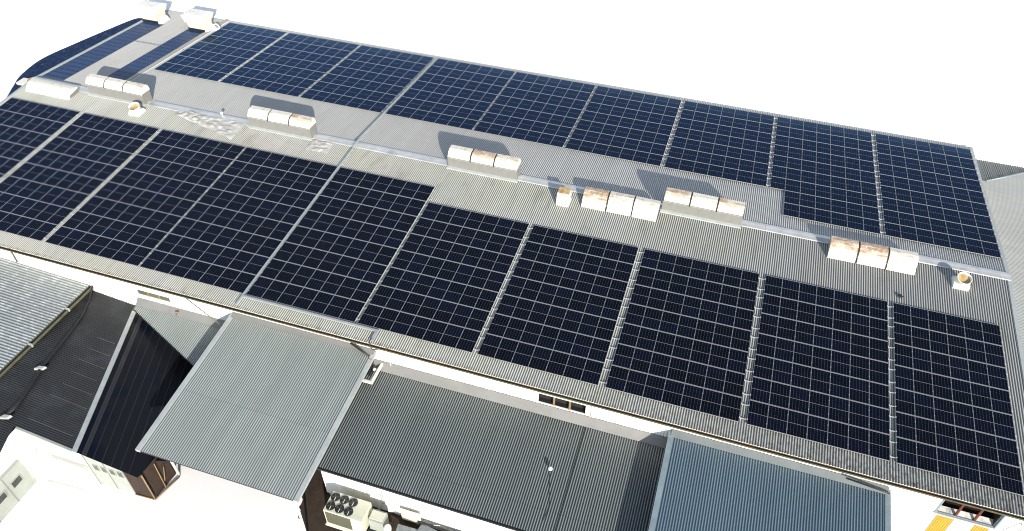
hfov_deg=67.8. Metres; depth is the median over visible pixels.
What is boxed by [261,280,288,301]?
solar panel
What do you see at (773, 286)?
solar panel
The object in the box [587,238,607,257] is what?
solar panel
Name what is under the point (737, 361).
solar panel
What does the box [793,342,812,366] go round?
solar panel
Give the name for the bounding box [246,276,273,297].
solar panel
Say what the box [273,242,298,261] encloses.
solar panel
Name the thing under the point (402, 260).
solar panel
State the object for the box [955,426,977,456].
solar panel
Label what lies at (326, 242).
solar panel
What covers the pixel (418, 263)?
solar panel
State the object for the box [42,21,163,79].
panel strip
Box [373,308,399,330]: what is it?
solar panel
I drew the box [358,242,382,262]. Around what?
solar panel
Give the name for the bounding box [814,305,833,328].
solar panel
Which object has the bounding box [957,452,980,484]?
solar panel
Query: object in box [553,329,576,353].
solar panel
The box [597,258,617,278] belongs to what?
solar panel
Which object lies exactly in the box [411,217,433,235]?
solar panel
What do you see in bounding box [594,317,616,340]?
solar panel
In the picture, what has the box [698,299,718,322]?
solar panel
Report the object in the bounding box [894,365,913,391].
solar panel
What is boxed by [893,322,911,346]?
solar panel
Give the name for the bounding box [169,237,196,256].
solar panel
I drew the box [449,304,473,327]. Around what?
solar panel
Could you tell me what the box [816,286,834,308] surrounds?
solar panel
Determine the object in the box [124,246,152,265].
solar panel
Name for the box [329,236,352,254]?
solar panel
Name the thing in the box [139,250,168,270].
solar panel
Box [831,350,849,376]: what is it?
solar panel
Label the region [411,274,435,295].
solar panel
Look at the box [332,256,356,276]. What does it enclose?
solar panel
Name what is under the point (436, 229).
solar panel
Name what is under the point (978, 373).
solar panel
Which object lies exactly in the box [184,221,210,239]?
solar panel
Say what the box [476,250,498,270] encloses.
solar panel
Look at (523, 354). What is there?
solar panel
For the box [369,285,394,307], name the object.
solar panel
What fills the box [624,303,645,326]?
solar panel
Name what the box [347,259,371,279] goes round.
solar panel
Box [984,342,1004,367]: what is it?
solar panel
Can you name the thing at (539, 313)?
solar panel
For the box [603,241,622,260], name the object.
solar panel
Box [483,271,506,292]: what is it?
solar panel
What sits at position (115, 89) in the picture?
roof ventilator
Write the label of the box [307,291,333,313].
solar panel
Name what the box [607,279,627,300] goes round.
solar panel
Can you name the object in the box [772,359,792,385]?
solar panel
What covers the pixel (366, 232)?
solar panel
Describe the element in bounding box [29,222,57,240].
solar panel
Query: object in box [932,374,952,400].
solar panel
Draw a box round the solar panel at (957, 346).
[947,334,967,358]
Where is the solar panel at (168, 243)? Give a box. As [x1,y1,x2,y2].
[155,233,182,252]
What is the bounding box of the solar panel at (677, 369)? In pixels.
[666,356,688,382]
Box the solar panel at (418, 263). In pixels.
[406,253,429,273]
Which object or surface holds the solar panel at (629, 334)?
on the mounting rail at (501, 298)
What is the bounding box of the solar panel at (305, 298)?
[292,287,318,309]
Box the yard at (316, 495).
[298,469,420,530]
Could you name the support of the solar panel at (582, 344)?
on the mounting rail at (609, 346)
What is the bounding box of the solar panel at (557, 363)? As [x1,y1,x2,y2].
[545,350,569,375]
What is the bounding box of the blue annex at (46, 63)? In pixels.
[7,18,142,96]
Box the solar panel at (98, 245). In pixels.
[84,236,112,255]
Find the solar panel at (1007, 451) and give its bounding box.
[995,436,1019,467]
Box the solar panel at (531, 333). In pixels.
[519,321,543,345]
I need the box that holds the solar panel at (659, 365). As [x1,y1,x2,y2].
[648,352,670,377]
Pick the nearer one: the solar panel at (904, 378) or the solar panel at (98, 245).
the solar panel at (904, 378)
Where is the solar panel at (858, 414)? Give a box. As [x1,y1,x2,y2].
[849,400,869,429]
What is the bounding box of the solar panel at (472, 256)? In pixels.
[461,247,483,266]
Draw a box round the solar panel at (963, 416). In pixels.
[953,401,974,430]
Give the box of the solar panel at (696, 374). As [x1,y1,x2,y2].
[685,361,707,387]
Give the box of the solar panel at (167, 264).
[154,253,182,273]
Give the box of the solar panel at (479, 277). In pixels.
[467,267,490,288]
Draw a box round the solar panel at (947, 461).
[936,447,958,478]
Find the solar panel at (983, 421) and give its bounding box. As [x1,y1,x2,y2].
[972,406,994,435]
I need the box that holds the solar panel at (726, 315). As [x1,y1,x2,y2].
[716,303,735,326]
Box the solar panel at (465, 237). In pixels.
[455,227,476,245]
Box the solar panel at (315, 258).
[302,249,327,268]
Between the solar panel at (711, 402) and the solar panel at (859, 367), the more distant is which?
the solar panel at (859, 367)
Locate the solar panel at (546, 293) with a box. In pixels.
[535,283,557,304]
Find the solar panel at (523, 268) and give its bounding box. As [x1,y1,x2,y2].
[512,258,533,278]
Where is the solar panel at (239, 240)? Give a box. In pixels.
[227,231,252,250]
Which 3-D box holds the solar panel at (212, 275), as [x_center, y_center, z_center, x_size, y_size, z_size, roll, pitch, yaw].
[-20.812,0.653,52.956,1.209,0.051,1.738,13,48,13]
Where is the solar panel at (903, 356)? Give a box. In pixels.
[894,343,912,368]
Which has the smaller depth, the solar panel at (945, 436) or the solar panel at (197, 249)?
the solar panel at (945, 436)
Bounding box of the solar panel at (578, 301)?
[568,290,589,312]
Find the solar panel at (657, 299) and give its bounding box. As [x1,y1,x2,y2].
[646,288,667,310]
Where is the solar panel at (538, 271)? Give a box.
[527,262,549,282]
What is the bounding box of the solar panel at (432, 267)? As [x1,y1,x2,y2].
[421,257,444,277]
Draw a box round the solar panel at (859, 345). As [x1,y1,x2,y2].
[850,333,869,358]
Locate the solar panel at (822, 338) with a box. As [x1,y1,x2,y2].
[813,325,832,349]
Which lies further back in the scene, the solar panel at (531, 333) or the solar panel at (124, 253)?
the solar panel at (124, 253)
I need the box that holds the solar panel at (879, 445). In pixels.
[869,430,889,460]
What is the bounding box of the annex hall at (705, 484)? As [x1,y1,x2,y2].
[648,429,890,530]
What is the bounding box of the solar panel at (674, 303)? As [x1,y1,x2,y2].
[664,292,684,314]
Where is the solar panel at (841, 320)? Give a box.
[833,309,851,332]
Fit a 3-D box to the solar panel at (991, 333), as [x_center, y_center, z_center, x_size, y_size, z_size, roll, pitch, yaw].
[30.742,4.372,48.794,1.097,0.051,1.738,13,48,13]
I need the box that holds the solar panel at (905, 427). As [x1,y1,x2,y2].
[895,412,915,441]
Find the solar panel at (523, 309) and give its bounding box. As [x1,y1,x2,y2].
[512,298,534,320]
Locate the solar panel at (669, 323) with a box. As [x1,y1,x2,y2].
[659,311,679,334]
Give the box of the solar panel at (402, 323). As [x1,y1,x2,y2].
[389,312,415,335]
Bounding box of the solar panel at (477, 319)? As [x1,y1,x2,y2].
[465,308,489,331]
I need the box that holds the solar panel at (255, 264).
[242,254,268,274]
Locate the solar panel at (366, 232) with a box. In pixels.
[354,223,378,241]
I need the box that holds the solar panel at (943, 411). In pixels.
[933,397,954,425]
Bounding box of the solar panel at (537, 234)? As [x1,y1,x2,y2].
[527,225,547,243]
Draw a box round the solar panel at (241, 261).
[227,251,254,271]
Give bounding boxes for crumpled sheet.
[174,111,244,139]
[305,140,332,153]
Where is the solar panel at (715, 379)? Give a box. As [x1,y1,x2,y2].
[704,366,725,392]
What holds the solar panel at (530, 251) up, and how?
on the mounting rail at (520, 243)
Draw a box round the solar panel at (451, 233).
[440,224,462,242]
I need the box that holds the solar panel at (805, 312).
[796,301,815,324]
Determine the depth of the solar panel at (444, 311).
50.47 m
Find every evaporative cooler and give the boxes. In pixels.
[134,0,169,23]
[181,8,216,32]
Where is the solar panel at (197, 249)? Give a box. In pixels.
[183,240,210,259]
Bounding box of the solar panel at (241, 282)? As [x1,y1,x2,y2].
[228,272,255,292]
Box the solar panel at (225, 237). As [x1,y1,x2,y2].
[212,227,238,246]
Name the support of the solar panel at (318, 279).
on the mounting rail at (609, 346)
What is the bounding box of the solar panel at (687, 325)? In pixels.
[676,315,697,338]
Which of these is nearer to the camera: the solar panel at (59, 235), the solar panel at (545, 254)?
the solar panel at (545, 254)
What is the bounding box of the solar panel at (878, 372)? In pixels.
[869,359,888,385]
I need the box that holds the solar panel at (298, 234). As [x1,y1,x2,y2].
[285,226,310,244]
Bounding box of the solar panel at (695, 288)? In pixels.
[685,277,704,298]
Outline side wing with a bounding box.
[976,159,1023,351]
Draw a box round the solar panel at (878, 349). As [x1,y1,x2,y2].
[869,338,887,362]
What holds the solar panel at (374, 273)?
on the mounting rail at (501, 298)
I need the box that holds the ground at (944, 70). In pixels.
[0,0,1023,530]
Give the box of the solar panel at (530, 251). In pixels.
[520,241,541,260]
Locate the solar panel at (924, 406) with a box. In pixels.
[914,392,934,420]
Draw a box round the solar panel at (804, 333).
[795,321,814,345]
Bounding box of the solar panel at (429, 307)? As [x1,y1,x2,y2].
[416,296,441,318]
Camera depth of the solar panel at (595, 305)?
50.71 m
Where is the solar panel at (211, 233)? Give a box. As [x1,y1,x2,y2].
[198,224,224,243]
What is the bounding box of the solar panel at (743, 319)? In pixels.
[734,307,753,330]
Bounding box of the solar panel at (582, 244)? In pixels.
[572,234,592,253]
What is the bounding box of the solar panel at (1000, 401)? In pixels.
[989,387,1011,414]
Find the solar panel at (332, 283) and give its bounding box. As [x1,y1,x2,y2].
[320,273,345,294]
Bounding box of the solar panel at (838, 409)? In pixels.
[828,395,849,423]
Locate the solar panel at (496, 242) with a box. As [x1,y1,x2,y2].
[485,233,506,252]
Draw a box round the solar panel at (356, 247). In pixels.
[343,239,367,258]
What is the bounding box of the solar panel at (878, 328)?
[869,317,887,340]
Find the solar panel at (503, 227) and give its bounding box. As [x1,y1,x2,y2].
[493,218,513,236]
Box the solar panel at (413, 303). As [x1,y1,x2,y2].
[400,293,425,314]
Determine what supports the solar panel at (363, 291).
on the mounting rail at (609, 346)
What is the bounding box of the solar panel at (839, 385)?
[829,372,849,399]
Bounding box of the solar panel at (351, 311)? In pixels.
[339,299,365,321]
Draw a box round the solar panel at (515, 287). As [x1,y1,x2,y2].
[504,276,526,296]
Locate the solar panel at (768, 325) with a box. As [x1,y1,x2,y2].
[758,313,777,336]
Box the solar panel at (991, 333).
[981,322,1001,345]
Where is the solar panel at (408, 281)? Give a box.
[395,271,420,291]
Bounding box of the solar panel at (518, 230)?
[507,221,528,239]
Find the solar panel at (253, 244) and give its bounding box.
[241,234,266,253]
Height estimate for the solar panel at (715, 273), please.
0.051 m
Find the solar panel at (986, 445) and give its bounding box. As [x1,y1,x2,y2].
[975,431,998,461]
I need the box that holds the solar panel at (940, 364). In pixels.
[930,351,950,377]
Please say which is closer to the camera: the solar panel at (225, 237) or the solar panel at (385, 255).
the solar panel at (385, 255)
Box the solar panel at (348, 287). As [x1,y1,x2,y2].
[335,277,361,298]
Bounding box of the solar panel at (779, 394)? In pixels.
[769,381,790,408]
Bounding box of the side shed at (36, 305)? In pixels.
[0,258,93,432]
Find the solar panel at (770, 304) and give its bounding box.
[761,294,780,316]
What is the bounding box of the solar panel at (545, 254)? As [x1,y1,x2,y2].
[535,244,555,264]
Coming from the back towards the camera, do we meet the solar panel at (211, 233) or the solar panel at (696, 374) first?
the solar panel at (211, 233)
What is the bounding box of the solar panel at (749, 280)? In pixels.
[740,270,758,291]
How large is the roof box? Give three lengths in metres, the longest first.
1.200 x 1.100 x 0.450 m
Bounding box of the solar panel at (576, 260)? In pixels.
[566,251,586,271]
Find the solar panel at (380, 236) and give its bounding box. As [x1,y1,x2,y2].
[369,226,392,244]
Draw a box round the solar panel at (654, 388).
[642,374,665,401]
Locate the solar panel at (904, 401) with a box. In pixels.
[895,388,914,415]
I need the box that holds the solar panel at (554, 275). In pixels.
[543,265,564,285]
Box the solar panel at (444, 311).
[432,300,457,323]
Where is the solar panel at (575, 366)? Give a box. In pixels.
[563,355,586,380]
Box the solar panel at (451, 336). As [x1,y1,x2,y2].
[439,324,463,348]
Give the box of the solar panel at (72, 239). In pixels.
[58,229,85,248]
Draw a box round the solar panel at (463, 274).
[452,264,475,284]
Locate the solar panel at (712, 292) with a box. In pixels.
[702,281,721,302]
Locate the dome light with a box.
[543,466,552,519]
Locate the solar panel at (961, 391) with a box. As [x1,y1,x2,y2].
[951,378,971,405]
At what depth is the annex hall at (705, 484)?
42.84 m
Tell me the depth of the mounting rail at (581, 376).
46.55 m
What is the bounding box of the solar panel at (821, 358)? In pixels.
[812,346,831,371]
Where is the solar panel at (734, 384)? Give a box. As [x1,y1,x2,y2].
[723,370,744,397]
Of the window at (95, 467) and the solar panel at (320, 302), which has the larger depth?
the solar panel at (320, 302)
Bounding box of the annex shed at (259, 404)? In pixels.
[135,312,376,530]
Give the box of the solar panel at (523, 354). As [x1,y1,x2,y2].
[511,342,535,366]
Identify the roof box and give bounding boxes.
[16,78,27,87]
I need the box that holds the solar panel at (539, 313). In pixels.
[528,302,550,324]
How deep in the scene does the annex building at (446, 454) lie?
46.32 m
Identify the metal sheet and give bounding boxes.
[396,524,417,530]
[417,524,436,530]
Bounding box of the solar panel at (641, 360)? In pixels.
[630,348,652,373]
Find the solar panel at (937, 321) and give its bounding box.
[928,310,946,333]
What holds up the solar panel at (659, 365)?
on the mounting rail at (609, 346)
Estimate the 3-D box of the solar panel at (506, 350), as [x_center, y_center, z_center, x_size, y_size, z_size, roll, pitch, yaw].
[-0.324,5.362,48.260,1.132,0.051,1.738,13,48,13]
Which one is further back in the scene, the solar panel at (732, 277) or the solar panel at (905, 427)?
the solar panel at (732, 277)
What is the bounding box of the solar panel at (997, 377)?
[987,364,1008,390]
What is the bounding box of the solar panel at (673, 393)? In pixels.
[661,379,684,406]
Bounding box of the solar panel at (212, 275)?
[198,264,225,285]
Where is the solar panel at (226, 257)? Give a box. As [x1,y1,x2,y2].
[213,247,239,267]
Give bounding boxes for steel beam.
[418,521,448,530]
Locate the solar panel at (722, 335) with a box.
[712,323,732,347]
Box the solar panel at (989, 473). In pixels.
[978,457,1001,489]
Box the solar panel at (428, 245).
[416,237,438,256]
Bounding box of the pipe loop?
[362,363,382,383]
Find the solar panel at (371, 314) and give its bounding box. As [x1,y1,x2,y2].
[358,304,383,326]
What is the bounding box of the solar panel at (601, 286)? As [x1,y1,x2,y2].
[590,276,611,296]
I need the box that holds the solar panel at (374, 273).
[362,263,387,283]
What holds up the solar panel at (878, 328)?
on the mounting rail at (520, 243)
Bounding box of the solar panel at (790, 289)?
[781,279,799,300]
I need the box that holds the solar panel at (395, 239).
[383,229,407,248]
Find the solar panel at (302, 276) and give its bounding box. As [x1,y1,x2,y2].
[289,266,315,286]
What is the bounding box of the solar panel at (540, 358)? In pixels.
[528,346,552,371]
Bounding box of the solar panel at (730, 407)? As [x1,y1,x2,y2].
[719,393,741,421]
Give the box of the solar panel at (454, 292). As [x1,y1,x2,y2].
[442,282,466,303]
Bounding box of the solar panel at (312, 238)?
[300,229,324,248]
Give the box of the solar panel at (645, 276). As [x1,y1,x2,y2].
[635,266,655,287]
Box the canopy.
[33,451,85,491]
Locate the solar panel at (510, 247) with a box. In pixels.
[500,237,521,256]
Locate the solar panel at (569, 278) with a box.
[559,268,580,289]
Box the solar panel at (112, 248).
[97,239,125,258]
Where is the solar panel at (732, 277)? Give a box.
[723,266,741,287]
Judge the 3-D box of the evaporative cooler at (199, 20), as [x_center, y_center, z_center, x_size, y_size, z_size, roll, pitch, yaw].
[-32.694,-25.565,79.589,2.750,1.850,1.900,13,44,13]
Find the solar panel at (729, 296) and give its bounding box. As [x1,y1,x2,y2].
[719,285,738,306]
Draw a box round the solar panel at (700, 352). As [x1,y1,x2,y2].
[690,340,711,364]
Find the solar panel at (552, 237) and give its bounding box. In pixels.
[542,228,562,247]
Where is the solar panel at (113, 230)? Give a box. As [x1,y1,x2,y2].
[100,220,127,238]
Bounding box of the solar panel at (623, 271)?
[613,261,632,281]
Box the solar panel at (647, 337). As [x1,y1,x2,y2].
[636,327,657,351]
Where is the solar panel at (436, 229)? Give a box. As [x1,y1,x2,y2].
[425,221,447,239]
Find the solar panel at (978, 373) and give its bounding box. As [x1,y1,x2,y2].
[968,360,988,386]
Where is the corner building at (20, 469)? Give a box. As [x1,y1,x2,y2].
[0,429,41,522]
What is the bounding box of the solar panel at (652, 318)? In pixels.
[641,307,662,330]
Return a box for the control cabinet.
[368,509,392,530]
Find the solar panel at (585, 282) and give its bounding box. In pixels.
[575,272,595,293]
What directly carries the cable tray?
on the factory hall
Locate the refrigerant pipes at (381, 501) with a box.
[377,491,383,509]
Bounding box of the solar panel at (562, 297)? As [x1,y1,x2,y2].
[552,286,573,308]
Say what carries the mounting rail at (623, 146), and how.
on the factory hall
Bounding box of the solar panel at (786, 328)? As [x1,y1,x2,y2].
[776,317,795,340]
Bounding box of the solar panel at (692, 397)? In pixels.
[680,384,703,411]
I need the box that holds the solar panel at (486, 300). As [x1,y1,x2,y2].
[474,289,497,311]
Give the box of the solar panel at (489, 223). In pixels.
[478,215,499,232]
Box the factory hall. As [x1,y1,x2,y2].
[0,10,1023,530]
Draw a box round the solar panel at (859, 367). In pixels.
[850,354,869,380]
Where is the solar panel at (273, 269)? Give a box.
[260,259,286,279]
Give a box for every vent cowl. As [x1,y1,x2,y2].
[128,102,145,116]
[556,186,571,206]
[951,272,971,290]
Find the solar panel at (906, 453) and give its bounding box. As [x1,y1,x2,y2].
[896,437,917,467]
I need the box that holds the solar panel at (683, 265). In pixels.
[673,256,692,276]
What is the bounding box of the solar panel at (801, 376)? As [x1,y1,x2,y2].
[791,363,811,389]
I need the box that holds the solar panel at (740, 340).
[730,327,750,351]
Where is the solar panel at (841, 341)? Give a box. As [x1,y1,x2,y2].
[832,329,850,353]
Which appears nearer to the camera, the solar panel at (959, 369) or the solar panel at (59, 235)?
the solar panel at (959, 369)
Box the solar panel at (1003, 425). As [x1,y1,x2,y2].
[992,411,1015,440]
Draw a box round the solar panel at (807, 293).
[798,282,816,304]
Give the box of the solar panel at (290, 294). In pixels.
[277,284,303,305]
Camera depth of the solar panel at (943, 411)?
44.87 m
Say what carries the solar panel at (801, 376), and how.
on the mounting rail at (501, 298)
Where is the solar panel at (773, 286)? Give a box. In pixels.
[764,275,782,296]
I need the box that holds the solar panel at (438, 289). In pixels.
[427,278,450,299]
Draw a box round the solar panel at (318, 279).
[305,269,330,290]
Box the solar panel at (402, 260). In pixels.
[391,250,414,269]
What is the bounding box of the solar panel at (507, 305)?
[496,294,518,316]
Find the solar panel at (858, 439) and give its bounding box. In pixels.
[848,425,869,455]
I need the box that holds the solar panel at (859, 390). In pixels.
[849,377,869,404]
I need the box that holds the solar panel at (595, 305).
[584,294,605,316]
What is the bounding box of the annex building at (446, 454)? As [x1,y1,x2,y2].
[317,359,667,530]
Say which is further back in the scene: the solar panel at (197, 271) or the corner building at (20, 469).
the solar panel at (197, 271)
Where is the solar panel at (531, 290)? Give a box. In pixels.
[520,279,541,300]
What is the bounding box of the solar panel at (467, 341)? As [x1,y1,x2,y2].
[455,328,480,352]
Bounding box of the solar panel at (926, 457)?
[916,442,937,473]
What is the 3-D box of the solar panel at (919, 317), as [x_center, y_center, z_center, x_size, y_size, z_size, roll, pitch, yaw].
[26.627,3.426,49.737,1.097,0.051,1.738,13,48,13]
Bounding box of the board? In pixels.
[400,508,420,523]
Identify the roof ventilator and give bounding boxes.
[25,78,78,99]
[85,74,152,106]
[247,105,317,140]
[446,145,520,182]
[581,186,660,221]
[660,187,745,228]
[827,236,918,274]
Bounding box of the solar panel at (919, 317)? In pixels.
[910,306,928,329]
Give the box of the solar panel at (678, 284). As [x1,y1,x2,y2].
[668,273,688,294]
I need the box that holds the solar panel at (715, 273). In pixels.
[706,263,725,283]
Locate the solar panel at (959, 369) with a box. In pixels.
[949,356,969,381]
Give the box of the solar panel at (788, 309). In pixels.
[779,297,797,320]
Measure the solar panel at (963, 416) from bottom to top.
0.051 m
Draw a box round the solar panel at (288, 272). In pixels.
[274,262,300,282]
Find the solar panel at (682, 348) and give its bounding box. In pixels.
[672,335,693,360]
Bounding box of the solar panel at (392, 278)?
[380,267,404,287]
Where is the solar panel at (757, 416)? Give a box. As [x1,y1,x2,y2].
[747,400,768,428]
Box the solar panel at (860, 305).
[851,294,869,316]
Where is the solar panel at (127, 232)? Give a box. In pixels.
[114,223,140,242]
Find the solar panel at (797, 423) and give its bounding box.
[786,410,807,439]
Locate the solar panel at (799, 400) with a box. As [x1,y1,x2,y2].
[789,386,809,413]
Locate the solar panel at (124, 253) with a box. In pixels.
[111,243,138,262]
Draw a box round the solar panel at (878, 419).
[869,405,889,434]
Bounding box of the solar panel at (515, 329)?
[503,317,526,340]
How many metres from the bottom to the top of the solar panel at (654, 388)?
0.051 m
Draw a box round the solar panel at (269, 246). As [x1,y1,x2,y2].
[256,238,280,257]
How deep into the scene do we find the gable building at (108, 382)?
49.77 m
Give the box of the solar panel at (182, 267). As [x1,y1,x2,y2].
[169,257,196,277]
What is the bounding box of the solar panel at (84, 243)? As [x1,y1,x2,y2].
[71,233,98,251]
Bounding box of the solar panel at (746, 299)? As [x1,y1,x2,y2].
[737,288,756,310]
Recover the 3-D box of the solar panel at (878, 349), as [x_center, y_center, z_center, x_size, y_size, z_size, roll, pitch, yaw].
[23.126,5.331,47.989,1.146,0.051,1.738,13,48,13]
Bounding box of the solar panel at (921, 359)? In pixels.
[912,347,931,372]
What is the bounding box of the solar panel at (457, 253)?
[446,243,468,263]
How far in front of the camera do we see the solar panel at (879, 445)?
43.37 m
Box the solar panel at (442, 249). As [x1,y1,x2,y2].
[431,240,453,259]
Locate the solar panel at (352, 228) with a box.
[340,220,363,238]
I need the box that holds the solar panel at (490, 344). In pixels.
[477,333,502,358]
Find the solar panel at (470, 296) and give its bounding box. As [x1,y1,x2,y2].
[458,285,482,307]
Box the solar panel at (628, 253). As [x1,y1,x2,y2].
[618,244,638,264]
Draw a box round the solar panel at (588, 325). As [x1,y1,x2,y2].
[577,313,599,336]
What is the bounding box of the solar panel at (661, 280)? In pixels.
[651,270,671,291]
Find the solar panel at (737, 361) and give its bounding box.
[727,348,747,373]
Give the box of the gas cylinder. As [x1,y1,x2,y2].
[383,524,391,530]
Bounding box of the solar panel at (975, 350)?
[965,338,985,363]
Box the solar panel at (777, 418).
[766,405,788,433]
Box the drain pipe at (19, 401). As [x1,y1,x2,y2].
[0,285,92,419]
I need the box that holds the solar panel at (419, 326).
[406,316,431,339]
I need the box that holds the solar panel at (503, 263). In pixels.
[492,253,513,273]
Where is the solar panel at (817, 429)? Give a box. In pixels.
[807,415,827,444]
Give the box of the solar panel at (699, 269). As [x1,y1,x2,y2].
[689,259,708,280]
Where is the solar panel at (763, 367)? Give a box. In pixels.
[753,354,773,380]
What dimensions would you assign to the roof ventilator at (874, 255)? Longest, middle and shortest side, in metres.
5.775 x 1.459 x 1.068 m
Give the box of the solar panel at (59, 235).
[45,226,73,245]
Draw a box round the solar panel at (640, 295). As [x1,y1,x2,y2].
[630,284,650,306]
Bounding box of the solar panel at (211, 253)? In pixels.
[198,244,225,263]
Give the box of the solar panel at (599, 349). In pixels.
[587,338,610,362]
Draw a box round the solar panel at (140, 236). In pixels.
[127,226,153,245]
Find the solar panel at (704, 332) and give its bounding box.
[694,319,714,343]
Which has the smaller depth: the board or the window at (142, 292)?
the board
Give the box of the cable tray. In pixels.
[235,59,435,349]
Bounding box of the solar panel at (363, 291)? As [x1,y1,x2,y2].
[351,281,376,302]
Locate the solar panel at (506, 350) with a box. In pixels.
[494,338,518,362]
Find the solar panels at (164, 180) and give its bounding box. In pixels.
[0,23,1000,257]
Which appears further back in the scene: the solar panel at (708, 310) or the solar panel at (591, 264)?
the solar panel at (591, 264)
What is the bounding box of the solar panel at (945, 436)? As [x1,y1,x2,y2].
[935,421,956,451]
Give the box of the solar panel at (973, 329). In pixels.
[963,318,983,341]
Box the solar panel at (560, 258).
[550,248,571,267]
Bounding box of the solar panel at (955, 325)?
[945,314,964,337]
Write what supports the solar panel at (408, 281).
on the mounting rail at (501, 298)
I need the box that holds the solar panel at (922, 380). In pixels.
[913,369,932,395]
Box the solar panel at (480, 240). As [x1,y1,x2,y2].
[469,230,491,249]
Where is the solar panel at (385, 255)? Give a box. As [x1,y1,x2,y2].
[373,246,397,265]
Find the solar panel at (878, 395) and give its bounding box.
[869,381,888,409]
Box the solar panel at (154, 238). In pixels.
[140,230,167,248]
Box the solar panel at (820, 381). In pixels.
[810,368,830,394]
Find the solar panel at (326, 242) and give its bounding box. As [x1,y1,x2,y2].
[314,232,338,251]
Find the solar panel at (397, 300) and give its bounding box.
[385,289,410,310]
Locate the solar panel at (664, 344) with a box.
[653,331,675,355]
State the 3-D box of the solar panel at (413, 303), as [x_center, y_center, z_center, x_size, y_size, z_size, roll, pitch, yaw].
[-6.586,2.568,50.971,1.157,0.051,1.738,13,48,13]
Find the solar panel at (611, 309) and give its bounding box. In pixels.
[601,298,622,320]
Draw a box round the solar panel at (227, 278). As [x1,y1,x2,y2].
[213,268,240,289]
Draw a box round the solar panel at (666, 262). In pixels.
[656,252,676,272]
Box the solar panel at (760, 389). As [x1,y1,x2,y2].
[750,377,770,403]
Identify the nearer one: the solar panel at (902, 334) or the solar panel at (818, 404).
the solar panel at (818, 404)
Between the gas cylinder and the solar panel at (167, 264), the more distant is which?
the solar panel at (167, 264)
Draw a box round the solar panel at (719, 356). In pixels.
[708,344,729,369]
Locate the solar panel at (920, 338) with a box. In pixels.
[911,326,930,350]
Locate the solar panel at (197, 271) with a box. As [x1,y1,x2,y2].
[183,261,211,281]
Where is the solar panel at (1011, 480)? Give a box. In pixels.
[999,463,1023,495]
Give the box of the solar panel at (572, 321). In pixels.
[561,309,583,332]
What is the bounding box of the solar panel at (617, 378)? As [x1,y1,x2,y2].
[605,365,628,391]
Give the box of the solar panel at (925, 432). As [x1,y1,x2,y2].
[915,416,936,446]
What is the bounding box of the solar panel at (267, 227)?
[254,218,279,237]
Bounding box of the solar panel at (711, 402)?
[700,388,722,416]
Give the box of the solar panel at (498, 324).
[487,313,510,336]
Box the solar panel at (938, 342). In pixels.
[929,330,948,354]
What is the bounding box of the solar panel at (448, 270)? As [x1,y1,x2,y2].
[436,260,459,280]
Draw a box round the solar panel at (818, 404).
[808,391,829,418]
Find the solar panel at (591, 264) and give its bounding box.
[581,254,601,274]
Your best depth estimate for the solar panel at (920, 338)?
48.57 m
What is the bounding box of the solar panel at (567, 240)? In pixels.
[557,231,577,250]
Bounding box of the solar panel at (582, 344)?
[570,333,593,358]
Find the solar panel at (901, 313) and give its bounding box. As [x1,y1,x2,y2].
[893,303,910,325]
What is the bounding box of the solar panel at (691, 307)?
[681,296,701,318]
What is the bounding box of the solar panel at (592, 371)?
[580,359,603,385]
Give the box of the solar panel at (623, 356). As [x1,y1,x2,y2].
[612,343,634,368]
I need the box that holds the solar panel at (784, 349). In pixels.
[774,337,794,362]
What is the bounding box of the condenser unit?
[323,491,372,530]
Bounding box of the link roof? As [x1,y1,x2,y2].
[133,297,224,365]
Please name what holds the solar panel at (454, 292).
on the mounting rail at (501, 298)
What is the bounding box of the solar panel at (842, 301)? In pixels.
[834,290,851,312]
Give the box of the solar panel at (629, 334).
[618,323,640,346]
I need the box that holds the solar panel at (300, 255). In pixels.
[287,245,312,265]
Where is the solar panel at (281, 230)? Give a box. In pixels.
[268,222,292,240]
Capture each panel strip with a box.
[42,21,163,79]
[107,29,202,79]
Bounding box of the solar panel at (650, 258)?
[640,249,660,269]
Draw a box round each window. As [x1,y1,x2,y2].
[0,491,7,504]
[10,474,22,488]
[91,464,100,470]
[100,466,108,473]
[108,469,116,475]
[116,471,124,477]
[135,288,171,302]
[537,392,586,414]
[935,500,1002,526]
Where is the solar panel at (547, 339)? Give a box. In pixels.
[536,325,559,349]
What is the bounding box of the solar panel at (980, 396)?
[970,382,991,410]
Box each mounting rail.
[1,177,1014,422]
[8,171,1012,411]
[17,164,1010,397]
[24,158,1009,387]
[33,151,1007,374]
[39,145,1005,364]
[44,237,1023,491]
[48,138,1003,351]
[53,228,1021,475]
[54,133,1002,342]
[61,221,1020,463]
[62,126,1000,330]
[70,213,1018,447]
[77,206,1016,436]
[219,79,993,228]
[225,75,991,220]
[230,72,989,215]
[266,46,977,173]
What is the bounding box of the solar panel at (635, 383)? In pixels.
[624,370,647,396]
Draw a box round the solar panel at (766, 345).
[756,333,775,357]
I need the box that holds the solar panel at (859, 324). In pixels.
[851,313,869,336]
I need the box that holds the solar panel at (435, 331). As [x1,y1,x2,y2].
[422,320,447,343]
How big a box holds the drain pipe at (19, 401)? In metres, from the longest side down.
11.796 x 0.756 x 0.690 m
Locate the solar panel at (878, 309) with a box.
[870,298,887,320]
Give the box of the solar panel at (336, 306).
[323,295,349,317]
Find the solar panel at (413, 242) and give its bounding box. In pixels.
[401,233,424,252]
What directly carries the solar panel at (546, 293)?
on the mounting rail at (509, 280)
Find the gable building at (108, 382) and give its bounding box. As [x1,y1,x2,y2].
[0,290,192,499]
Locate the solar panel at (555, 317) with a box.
[544,305,566,328]
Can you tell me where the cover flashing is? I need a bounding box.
[127,20,228,80]
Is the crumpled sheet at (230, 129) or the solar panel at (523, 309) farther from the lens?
the crumpled sheet at (230, 129)
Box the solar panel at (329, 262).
[317,252,342,272]
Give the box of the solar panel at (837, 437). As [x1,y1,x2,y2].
[827,420,848,449]

